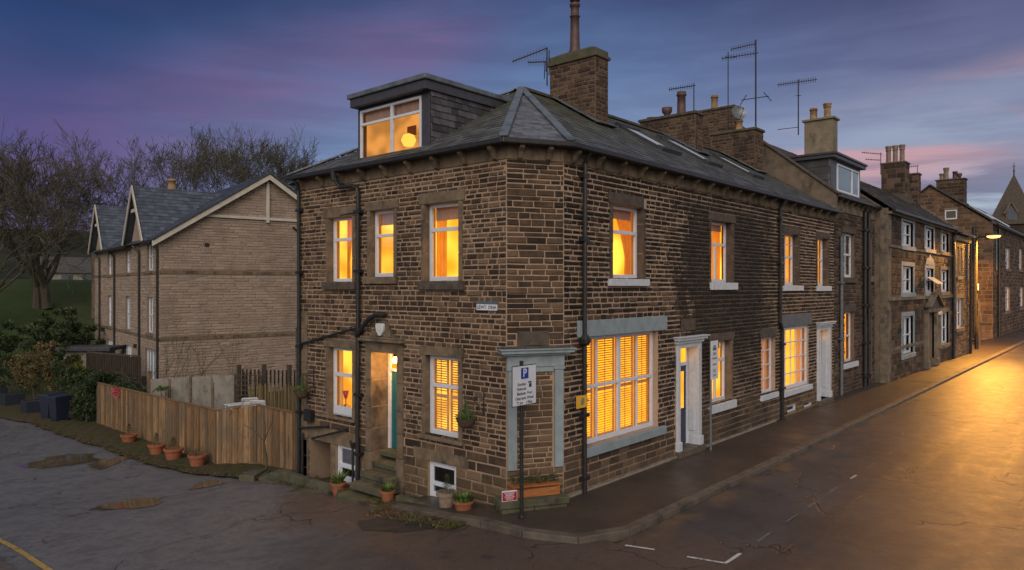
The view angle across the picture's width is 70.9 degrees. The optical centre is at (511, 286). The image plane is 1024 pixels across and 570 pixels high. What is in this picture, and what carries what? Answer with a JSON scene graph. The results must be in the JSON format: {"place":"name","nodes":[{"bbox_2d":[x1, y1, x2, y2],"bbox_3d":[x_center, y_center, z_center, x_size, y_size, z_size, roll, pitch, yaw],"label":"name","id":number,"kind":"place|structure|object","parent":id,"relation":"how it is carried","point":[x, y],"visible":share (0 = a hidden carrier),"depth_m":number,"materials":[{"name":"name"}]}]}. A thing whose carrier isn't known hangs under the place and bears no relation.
{"place":"outdoors","nodes":[
{"label":"outdoors","id":0,"kind":"place"},
{"bbox_2d":[0,404,463,529],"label":"verge","id":1,"kind":"structure","parent":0,"point":[91,429],"depth_m":25.70,"materials":[{"name":"green plant"}]},
{"bbox_2d":[0,392,24,405],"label":"planter trough","id":2,"kind":"object","parent":1,"relation":"on","point":[13,398],"visible":0.72,"depth_m":36.33,"materials":[{"name":"plastic"}]},
{"bbox_2d":[21,399,39,413],"bbox_3d":[-22.502,5.639,33.851,0.760,0.620,0.900,0,0,41],"label":"planter trough","id":3,"kind":"object","parent":1,"relation":"on","point":[31,406],"visible":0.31,"depth_m":33.50,"materials":[{"name":"plastic"}]},
{"bbox_2d":[37,391,61,418],"bbox_3d":[-20.543,5.288,32.002,0.608,1.196,0.792,0,0,20],"label":"wheelie bin","id":4,"kind":"object","parent":1,"relation":"on","point":[44,405],"visible":0.53,"depth_m":31.70,"materials":[{"name":"blue plastic"}]},
{"bbox_2d":[47,393,71,420],"bbox_3d":[-19.635,5.261,31.212,0.608,1.196,0.792,0,0,28],"label":"wheelie bin","id":5,"kind":"object","parent":1,"relation":"on","point":[58,404],"visible":0.94,"depth_m":31.00,"materials":[{"name":"blue plastic"}]},
{"bbox_2d":[120,424,137,441],"bbox_3d":[-13.843,5.289,25.978,0.583,0.748,0.583,0,0,41],"label":"plant pot","id":6,"kind":"object","parent":1,"relation":"on","point":[128,437],"visible":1,"depth_m":25.86,"materials":[{"name":"ceramic"}]},
{"bbox_2d":[147,433,165,454],"bbox_3d":[-11.764,5.192,23.797,0.562,0.773,0.562,0,0,41],"label":"plant pot","id":7,"kind":"object","parent":1,"relation":"on","point":[156,448],"visible":0.98,"depth_m":23.65,"materials":[{"name":"ceramic"}]},
{"bbox_2d":[163,437,183,459],"bbox_3d":[-10.797,5.150,22.928,0.605,0.783,0.605,0,0,41],"label":"plant pot","id":8,"kind":"object","parent":1,"relation":"on","point":[173,452],"visible":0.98,"depth_m":22.77,"materials":[{"name":"ceramic"}]},
{"bbox_2d":[187,447,207,466],"bbox_3d":[-9.578,5.185,21.892,0.583,0.622,0.583,0,0,41],"label":"plant pot","id":9,"kind":"object","parent":1,"relation":"on","point":[197,459],"visible":0.98,"depth_m":21.73,"materials":[{"name":"ceramic"}]},
{"bbox_2d":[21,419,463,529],"bbox_3d":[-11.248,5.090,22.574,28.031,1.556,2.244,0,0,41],"label":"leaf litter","id":10,"kind":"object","parent":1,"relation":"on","point":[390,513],"visible":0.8,"depth_m":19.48,"materials":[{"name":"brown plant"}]},
{"bbox_2d":[245,413,272,469],"bbox_3d":[-6.927,4.260,19.731,1.177,1.707,0.117,0,0,31],"label":"bare shrub","id":11,"kind":"object","parent":1,"relation":"on","point":[265,451],"visible":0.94,"depth_m":19.61,"materials":[{"name":"brown plant"}]},
{"bbox_2d":[239,468,285,481],"bbox_3d":[-6.415,4.943,18.862,1.668,0.347,0.925,0,0,31],"label":"rubble pile","id":12,"kind":"object","parent":1,"relation":"on","point":[252,475],"visible":0.58,"depth_m":18.75,"materials":[{"name":"stone"}]},
{"bbox_2d":[326,469,347,494],"bbox_3d":[-4.011,4.559,16.712,0.592,0.543,0.578,0,0,41],"label":"plant pot","id":13,"kind":"object","parent":1,"relation":"on","point":[338,482],"visible":0.94,"depth_m":16.60,"materials":[{"name":"ceramic"}]},
{"bbox_2d":[378,481,396,502],"bbox_3d":[-2.676,4.457,15.519,0.418,0.425,0.410,0,0,41],"label":"plant pot","id":14,"kind":"object","parent":1,"relation":"on","point":[387,492],"visible":0.91,"depth_m":15.44,"materials":[{"name":"ceramic"}]},
{"bbox_2d":[241,390,295,410],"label":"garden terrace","id":15,"kind":"structure","parent":0,"point":[276,392],"depth_m":33.72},
{"bbox_2d":[162,331,197,377],"bbox_3d":[-14.489,3.568,30.962,1.752,3.343,1.411,0,0,3],"label":"bare shrub","id":16,"kind":"object","parent":15,"relation":"on","point":[178,360],"visible":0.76,"depth_m":30.86,"materials":[{"name":"plant"}]},
{"bbox_2d":[148,371,238,410],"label":"garden wall","id":17,"kind":"structure","parent":15,"relation":"on","point":[215,391],"depth_m":28.25,"materials":[{"name":"concrete"}]},
{"bbox_2d":[234,372,265,407],"bbox_3d":[-10.014,4.455,27.494,1.059,2.350,0.636,0,0,-3],"label":"garden trellis","id":18,"kind":"object","parent":15,"relation":"on","point":[255,380],"visible":0.45,"depth_m":27.19,"materials":[{"name":"brown wood"}]},
{"bbox_2d":[236,364,294,410],"bbox_3d":[-9.476,4.380,28.938,3.246,2.500,0.198,0,0,0],"label":"dark garden fence","id":19,"kind":"object","parent":15,"relation":"on","point":[288,373],"visible":0.34,"depth_m":28.90,"materials":[{"name":"brown wood"}]},
{"bbox_2d":[249,383,295,412],"bbox_3d":[-8.509,4.561,26.952,2.782,1.940,0.088,0,0,3],"label":"bamboo screen","id":20,"kind":"object","parent":15,"relation":"on","point":[266,396],"visible":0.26,"depth_m":26.96,"materials":[{"name":"brown wood"}]},
{"bbox_2d":[0,418,615,569],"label":"lane","id":21,"kind":"structure","parent":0,"point":[49,518],"depth_m":14.15,"materials":[{"name":"grey asphalt"}]},
{"bbox_2d":[0,538,52,569],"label":"road marking","id":22,"kind":"object","parent":21,"relation":"on","point":[37,562],"visible":1,"depth_m":12.91,"materials":[{"name":"yellow paint"}]},
{"bbox_2d":[19,453,101,468],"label":"puddle","id":23,"kind":"object","parent":21,"relation":"on","point":[62,460],"visible":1,"depth_m":23.18,"materials":[{"name":"liquid"}]},
{"bbox_2d":[88,456,127,469],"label":"puddle","id":24,"kind":"object","parent":21,"relation":"on","point":[102,464],"visible":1,"depth_m":22.78,"materials":[{"name":"liquid"}]},
{"bbox_2d":[89,498,161,509],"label":"puddle","id":25,"kind":"object","parent":21,"relation":"on","point":[137,503],"visible":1,"depth_m":16.71,"materials":[{"name":"liquid"}]},
{"bbox_2d":[189,480,222,488],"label":"puddle","id":26,"kind":"object","parent":21,"relation":"on","point":[206,484],"visible":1,"depth_m":18.65,"materials":[{"name":"liquid"}]},
{"bbox_2d":[357,515,435,531],"bbox_3d":[-2.231,4.496,13.579,1.800,0.168,1.050,0,0,41],"label":"tarmac patch","id":27,"kind":"object","parent":21,"relation":"on","point":[382,524],"visible":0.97,"depth_m":13.55,"materials":[{"name":"grey asphalt"}]},
{"bbox_2d":[0,229,982,543],"bbox_3d":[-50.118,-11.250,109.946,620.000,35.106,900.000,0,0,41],"label":"ground","id":28,"kind":"structure","parent":0,"point":[16,297],"depth_m":57.90,"materials":[{"name":"green plant"}]},
{"bbox_2d":[0,330,54,391],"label":"evergreen bush","id":29,"kind":"object","parent":28,"relation":"on","point":[5,358],"visible":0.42,"depth_m":39.47,"materials":[{"name":"green plant"}]},
{"bbox_2d":[3,340,76,398],"bbox_3d":[-23.644,4.343,36.051,4.179,3.393,2.538,0,0,41],"label":"flowering bush","id":30,"kind":"object","parent":28,"relation":"on","point":[42,362],"visible":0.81,"depth_m":35.60,"materials":[{"name":"green plant"}]},
{"bbox_2d":[0,136,98,292],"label":"bare tree","id":31,"kind":"object","parent":28,"relation":"on","point":[61,221],"visible":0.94,"depth_m":50.96,"materials":[{"name":"brown plant"}]},
{"bbox_2d":[0,307,105,373],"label":"hedge","id":32,"kind":"object","parent":28,"relation":"on","point":[61,333],"visible":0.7,"depth_m":42.03,"materials":[{"name":"green plant"}]},
{"bbox_2d":[0,118,127,309],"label":"bare tree","id":33,"kind":"object","parent":28,"relation":"on","point":[39,277],"visible":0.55,"depth_m":55.97,"materials":[{"name":"brown plant"}]},
{"bbox_2d":[40,257,90,279],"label":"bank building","id":34,"kind":"structure","parent":28,"relation":"on","point":[62,271],"depth_m":96.75,"materials":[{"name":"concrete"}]},
{"bbox_2d":[49,342,87,409],"bbox_3d":[-21.181,4.291,34.564,1.740,3.379,3.162,0,0,-42],"label":"evergreen bush","id":35,"kind":"object","parent":28,"relation":"on","point":[62,381],"visible":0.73,"depth_m":34.69,"materials":[{"name":"green plant"}]},
{"bbox_2d":[55,345,126,398],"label":"garden shed","id":36,"kind":"structure","parent":28,"relation":"on","point":[80,349],"depth_m":38.06,"materials":[{"name":"wood"}]},
{"bbox_2d":[68,367,147,421],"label":"ivy bank","id":37,"kind":"structure","parent":28,"relation":"on","point":[89,387],"depth_m":30.74,"materials":[{"name":"green plant"}]},
{"bbox_2d":[86,351,140,399],"bbox_3d":[-19.390,4.530,34.919,4.384,2.600,0.140,0,0,31],"label":"dark lap fence","id":38,"kind":"object","parent":28,"relation":"on","point":[107,362],"visible":0.41,"depth_m":34.87,"materials":[{"name":"brown wood"}]},
{"bbox_2d":[55,134,190,226],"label":"bare tree","id":39,"kind":"object","parent":28,"relation":"on","point":[111,187],"visible":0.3,"depth_m":65.22,"materials":[{"name":"brown plant"}]},
{"bbox_2d":[108,371,147,390],"bbox_3d":[-17.561,4.805,32.755,2.763,2.050,0.200,0,0,18],"label":"brown fence","id":40,"kind":"object","parent":28,"relation":"on","point":[143,380],"visible":0.19,"depth_m":32.58,"materials":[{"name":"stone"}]},
{"bbox_2d":[90,179,176,317],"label":"house","id":41,"kind":"structure","parent":28,"relation":"on","point":[171,183],"depth_m":51.11,"materials":[{"name":"brick"}]},
{"bbox_2d":[65,123,314,206],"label":"bare tree","id":42,"kind":"object","parent":28,"relation":"on","point":[160,167],"visible":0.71,"depth_m":72.88,"materials":[{"name":"brown plant"}]},
{"bbox_2d":[88,172,296,394],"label":"modern house","id":43,"kind":"structure","parent":28,"relation":"on","point":[220,266],"depth_m":35.62,"materials":[{"name":"brick"}]},
{"bbox_2d":[145,297,152,336],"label":"window","id":44,"kind":"structure","parent":43,"relation":"in","point":[150,298],"depth_m":34.98,"materials":[{"name":"clear glass"}]},
{"bbox_2d":[147,349,155,378],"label":"window","id":45,"kind":"structure","parent":43,"relation":"in","point":[151,355],"depth_m":34.98,"materials":[{"name":"white glass"}]},
{"bbox_2d":[96,382,296,469],"bbox_3d":[-11.819,4.636,24.908,16.361,2.566,0.671,0,0,43],"label":"board fence","id":46,"kind":"object","parent":28,"relation":"on","point":[219,436],"visible":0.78,"depth_m":22.37,"materials":[{"name":"brown wood"}]},
{"bbox_2d":[152,121,315,191],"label":"bare tree","id":47,"kind":"object","parent":28,"relation":"on","point":[229,143],"visible":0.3,"depth_m":81.17,"materials":[{"name":"brown plant"}]},
{"bbox_2d":[183,123,318,191],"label":"bare tree","id":48,"kind":"object","parent":28,"relation":"on","point":[227,161],"visible":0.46,"depth_m":76.40,"materials":[{"name":"brown plant"}]},
{"bbox_2d":[219,138,323,188],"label":"bare tree","id":49,"kind":"object","parent":28,"relation":"on","point":[284,156],"visible":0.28,"depth_m":81.54,"materials":[{"name":"brown plant"}]},
{"bbox_2d":[258,0,684,506],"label":"corner house","id":50,"kind":"structure","parent":28,"relation":"on","point":[431,210],"depth_m":15.87,"materials":[{"name":"brick"}]},
{"bbox_2d":[293,369,313,398],"bbox_3d":[-5.271,2.450,18.090,0.438,0.720,0.520,0,0,41],"label":"hanging basket","id":51,"kind":"object","parent":50,"relation":"attached to","point":[302,393],"visible":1,"depth_m":18.04,"materials":[{"name":"brown wicker"}]},
{"bbox_2d":[321,206,355,288],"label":"window","id":52,"kind":"structure","parent":50,"relation":"in","point":[347,241],"depth_m":17.81,"materials":[{"name":"clear glass"}]},
{"bbox_2d":[321,338,355,422],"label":"window","id":53,"kind":"structure","parent":50,"relation":"in","point":[347,348],"depth_m":17.86,"materials":[{"name":"clear glass"}]},
{"bbox_2d":[338,445,354,482],"bbox_3d":[-3.968,4.281,17.424,0.786,0.894,0.072,0,0,41],"label":"window","id":54,"kind":"structure","parent":50,"relation":"in","point":[344,453],"depth_m":17.47,"materials":[{"name":"white glass"}]},
{"bbox_2d":[362,199,398,283],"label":"window","id":55,"kind":"structure","parent":50,"relation":"in","point":[388,235],"depth_m":16.75,"materials":[{"name":"clear glass"}]},
{"bbox_2d":[360,95,421,157],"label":"window","id":56,"kind":"structure","parent":50,"relation":"in","point":[395,126],"depth_m":17.43,"materials":[{"name":"clear glass"}]},
{"bbox_2d":[392,371,396,448],"bbox_3d":[-2.555,2.898,16.777,0.760,1.805,0.052,0,0,41],"label":"door","id":57,"kind":"structure","parent":50,"relation":"in","point":[394,374],"depth_m":16.93,"materials":[{"name":"teal paint"}]},
{"bbox_2d":[416,345,463,445],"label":"window","id":58,"kind":"structure","parent":50,"relation":"in","point":[442,387],"depth_m":15.48,"materials":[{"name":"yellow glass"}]},
{"bbox_2d":[417,189,464,289],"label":"window","id":59,"kind":"structure","parent":50,"relation":"in","point":[449,216],"depth_m":15.51,"materials":[{"name":"yellow glass"}]},
{"bbox_2d":[430,461,455,495],"bbox_3d":[-1.191,4.116,15.489,1.360,1.028,0.802,0,0,41],"label":"window","id":60,"kind":"structure","parent":50,"relation":"in","point":[444,469],"depth_m":15.42,"materials":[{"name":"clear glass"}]},
{"bbox_2d":[455,392,483,428],"bbox_3d":[-0.887,2.450,14.283,0.462,0.720,0.503,0,0,41],"label":"hanging basket","id":61,"kind":"object","parent":50,"relation":"attached to","point":[465,422],"visible":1,"depth_m":14.23,"materials":[{"name":"brown wicker"}]},
{"bbox_2d":[476,301,497,310],"bbox_3d":[-0.498,0.372,14.259,0.580,0.185,0.027,0,0,41],"label":"street name plate","id":62,"kind":"object","parent":50,"relation":"attached to","point":[487,305],"visible":1,"depth_m":14.25,"materials":[{"name":"white metal"}]},
{"bbox_2d":[502,490,516,501],"bbox_3d":[-0.045,3.910,13.447,0.300,0.200,0.014,0,0,-19],"label":"red notice","id":63,"kind":"object","parent":50,"relation":"attached to","point":[510,495],"visible":1,"depth_m":13.44,"materials":[{"name":"red plastic"}]},
{"bbox_2d":[512,47,549,85],"bbox_3d":[0.540,-6.243,20.259,1.072,1.146,0.041,0,0,0],"label":"tv aerial","id":64,"kind":"object","parent":50,"relation":"attached to","point":[547,61],"visible":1,"depth_m":20.25,"materials":[{"name":"black metal"}]},
{"bbox_2d":[576,395,588,408],"bbox_3d":[1.399,2.325,14.615,0.114,0.250,0.440,0,0,41],"label":"yellow sign","id":65,"kind":"object","parent":50,"relation":"attached to","point":[582,401],"visible":1,"depth_m":14.54,"materials":[{"name":"metal"}]},
{"bbox_2d":[577,316,666,457],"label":"window","id":66,"kind":"structure","parent":50,"relation":"in","point":[617,375],"depth_m":16.49,"materials":[{"name":"yellow glass"}]},
{"bbox_2d":[607,191,649,285],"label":"window","id":67,"kind":"structure","parent":50,"relation":"in","point":[620,232],"depth_m":16.64,"materials":[{"name":"clear glass"}]},
{"bbox_2d":[601,91,784,458],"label":"terraced house","id":68,"kind":"structure","parent":28,"relation":"on","point":[724,275],"depth_m":20.30,"materials":[{"name":"brick"}]},
{"bbox_2d":[615,121,681,155],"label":"roof window","id":69,"kind":"structure","parent":68,"relation":"in","point":[635,131],"depth_m":20.45,"materials":[{"name":"clear glass"}]},
{"bbox_2d":[681,365,685,442],"bbox_3d":[4.278,3.057,18.514,0.065,2.026,0.813,0,0,41],"label":"door","id":70,"kind":"structure","parent":68,"relation":"in","point":[683,368],"depth_m":18.70,"materials":[{"name":"blue paint"}]},
{"bbox_2d":[656,133,723,167],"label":"roof window","id":71,"kind":"structure","parent":68,"relation":"in","point":[672,141],"depth_m":22.51,"materials":[{"name":"clear glass"}]},
{"bbox_2d":[708,333,736,413],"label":"window","id":72,"kind":"structure","parent":68,"relation":"in","point":[726,340],"depth_m":20.27,"materials":[{"name":"clear glass"}]},
{"bbox_2d":[708,212,737,289],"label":"window","id":73,"kind":"structure","parent":68,"relation":"in","point":[727,283],"depth_m":20.31,"materials":[{"name":"clear glass"}]},
{"bbox_2d":[759,327,778,401],"bbox_3d":[7.857,2.375,22.363,0.402,2.190,1.350,0,0,41],"label":"window","id":74,"kind":"structure","parent":68,"relation":"in","point":[767,333],"depth_m":22.47,"materials":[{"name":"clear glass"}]},
{"bbox_2d":[391,340,1023,543],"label":"kerb","id":75,"kind":"structure","parent":28,"relation":"on","point":[627,531],"depth_m":14.05,"materials":[{"name":"stone"}]},
{"bbox_2d":[703,119,842,419],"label":"terraced house","id":76,"kind":"structure","parent":28,"relation":"on","point":[803,292],"depth_m":25.09,"materials":[{"name":"brick"}]},
{"bbox_2d":[709,151,764,179],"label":"roof window","id":77,"kind":"structure","parent":76,"relation":"in","point":[723,158],"depth_m":24.91,"materials":[{"name":"clear glass"}]},
{"bbox_2d":[732,105,745,119],"bbox_3d":[8.819,-6.519,27.916,0.475,1.100,0.475,0,0,29],"label":"satellite dish","id":78,"kind":"object","parent":76,"relation":"on","point":[739,112],"visible":0.98,"depth_m":27.98,"materials":[{"name":"metal"}]},
{"bbox_2d":[721,40,770,126],"bbox_3d":[8.941,-7.395,27.379,1.914,4.050,0.063,0,0,-1],"label":"tv aerial","id":79,"kind":"object","parent":76,"relation":"attached to","point":[742,55],"visible":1,"depth_m":27.36,"materials":[{"name":"black metal"}]},
{"bbox_2d":[782,226,803,290],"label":"window","id":80,"kind":"structure","parent":76,"relation":"in","point":[794,244],"depth_m":24.28,"materials":[{"name":"clear glass"}]},
{"bbox_2d":[779,313,812,397],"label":"window","id":81,"kind":"structure","parent":76,"relation":"in","point":[793,339],"depth_m":24.61,"materials":[{"name":"clear glass"}]},
{"bbox_2d":[816,231,831,290],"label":"window","id":82,"kind":"structure","parent":76,"relation":"in","point":[825,287],"depth_m":26.57,"materials":[{"name":"clear glass"}]},
{"bbox_2d":[856,144,959,382],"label":"three storey house","id":83,"kind":"structure","parent":28,"relation":"on","point":[914,317],"depth_m":35.81,"materials":[{"name":"brown stone"}]},
{"bbox_2d":[901,218,915,251],"bbox_3d":[18.847,-2.520,34.441,0.390,1.560,2.660,0,0,41],"label":"window","id":84,"kind":"structure","parent":83,"relation":"in","point":[906,232],"depth_m":34.70,"materials":[{"name":"clear glass"}]},
{"bbox_2d":[901,261,915,296],"bbox_3d":[18.847,-0.355,34.441,0.390,1.670,2.660,0,0,41],"label":"window","id":85,"kind":"structure","parent":83,"relation":"in","point":[906,281],"depth_m":34.71,"materials":[{"name":"clear glass"}]},
{"bbox_2d":[901,311,915,359],"bbox_3d":[18.847,2.295,34.441,0.390,2.190,2.660,0,0,41],"label":"window","id":86,"kind":"structure","parent":83,"relation":"in","point":[906,325],"depth_m":34.75,"materials":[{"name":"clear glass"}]},
{"bbox_2d":[924,224,935,253],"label":"window","id":87,"kind":"structure","parent":83,"relation":"in","point":[927,241],"depth_m":38.24,"materials":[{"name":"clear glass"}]},
{"bbox_2d":[924,254,943,295],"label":"window","id":88,"kind":"structure","parent":83,"relation":"in","point":[930,261],"depth_m":38.01,"materials":[{"name":"clear glass"}]},
{"bbox_2d":[938,308,950,348],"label":"window","id":89,"kind":"structure","parent":83,"relation":"in","point":[941,318],"depth_m":41.09,"materials":[{"name":"clear glass"}]},
{"bbox_2d":[940,229,950,255],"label":"window","id":90,"kind":"structure","parent":83,"relation":"in","point":[942,236],"depth_m":41.34,"materials":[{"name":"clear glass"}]},
{"bbox_2d":[940,266,950,295],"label":"window","id":91,"kind":"structure","parent":83,"relation":"in","point":[943,269],"depth_m":41.35,"materials":[{"name":"clear glass"}]},
{"bbox_2d":[921,167,1023,339],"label":"gable end house","id":92,"kind":"structure","parent":28,"relation":"on","point":[1001,279],"depth_m":61.82,"materials":[{"name":"brown stone"}]},
{"bbox_2d":[992,166,1023,236],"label":"church","id":93,"kind":"structure","parent":28,"relation":"on","point":[1009,209],"depth_m":118.38,"materials":[{"name":"brown stone"}]},
{"bbox_2d":[0,0,1023,230],"label":"sky","id":94,"kind":"structure","parent":0,"point":[943,80],"materials":[{"name":"blue"}]},
{"bbox_2d":[401,327,1023,532],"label":"pavement","id":95,"kind":"structure","parent":0,"point":[628,499],"depth_m":17.06,"materials":[{"name":"grey stone"}]},
{"bbox_2d":[436,474,457,507],"bbox_3d":[-1.304,4.083,14.369,0.432,0.695,0.432,0,0,41],"label":"plant pot","id":96,"kind":"object","parent":95,"relation":"on","point":[445,497],"visible":0.94,"depth_m":14.26,"materials":[{"name":"ceramic"}]},
{"bbox_2d":[452,489,475,510],"bbox_3d":[-0.955,4.196,14.025,0.525,0.369,0.486,0,0,41],"label":"plant pot","id":97,"kind":"object","parent":95,"relation":"on","point":[463,502],"visible":0.94,"depth_m":13.90,"materials":[{"name":"ceramic"}]},
{"bbox_2d":[512,361,535,518],"bbox_3d":[0.181,2.800,13.169,0.137,2.900,0.690,0,0,41],"label":"parking sign","id":98,"kind":"object","parent":95,"relation":"on","point":[523,384],"visible":1,"depth_m":13.14,"materials":[{"name":"white metal"}]},
{"bbox_2d":[493,490,569,513],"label":"stone plinth","id":99,"kind":"structure","parent":95,"relation":"on","point":[561,499],"depth_m":13.67,"materials":[{"name":"grey stone"}]},
{"bbox_2d":[507,471,560,497],"bbox_3d":[0.437,3.784,13.933,1.022,0.481,0.310,0,0,-19],"label":"planter trough","id":100,"kind":"object","parent":99,"relation":"on","point":[539,487],"visible":0.87,"depth_m":13.86,"materials":[{"name":"orange wood"}]},
{"bbox_2d":[709,340,717,450],"bbox_3d":[5.243,2.825,18.732,0.084,2.850,0.420,0,0,41],"label":"bus stop sign","id":101,"kind":"object","parent":95,"relation":"on","point":[713,364],"visible":1,"depth_m":18.65,"materials":[{"name":"white metal"}]},
{"bbox_2d":[952,232,975,358],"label":"narrow house","id":102,"kind":"structure","parent":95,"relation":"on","point":[963,294],"depth_m":44.43,"materials":[{"name":"brown stone"}]},
{"bbox_2d":[974,234,1001,348],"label":"street lamp","id":103,"kind":"object","parent":95,"relation":"on","point":[976,341],"visible":1,"depth_m":48.90,"materials":[{"name":"metal"}]},
{"bbox_2d":[698,95,881,396],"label":"dormered house","id":104,"kind":"structure","parent":0,"point":[822,169],"depth_m":29.75,"materials":[{"name":"stone"}]},
{"bbox_2d":[778,77,816,134],"bbox_3d":[13.089,-8.305,32.979,1.804,2.671,0.056,0,0,-1],"label":"tv aerial","id":105,"kind":"object","parent":104,"relation":"attached to","point":[801,81],"visible":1,"depth_m":32.97,"materials":[{"name":"black metal"}]},
{"bbox_2d":[837,163,858,199],"bbox_3d":[13.582,-4.340,29.744,0.698,1.340,2.896,0,0,41],"label":"window","id":106,"kind":"structure","parent":104,"relation":"in","point":[849,177],"depth_m":29.59,"materials":[{"name":"clear glass"}]},
{"bbox_2d":[842,227,857,282],"bbox_3d":[13.622,-1.280,29.278,0.390,2.220,1.850,0,0,41],"label":"window","id":107,"kind":"structure","parent":104,"relation":"in","point":[847,278],"depth_m":29.45,"materials":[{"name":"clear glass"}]},
{"bbox_2d":[843,305,858,369],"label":"window","id":108,"kind":"structure","parent":104,"relation":"in","point":[847,309],"depth_m":29.65,"materials":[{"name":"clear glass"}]},
{"bbox_2d":[565,344,1023,569],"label":"road","id":109,"kind":"structure","parent":0,"point":[942,488],"depth_m":14.38,"materials":[{"name":"grey asphalt"}]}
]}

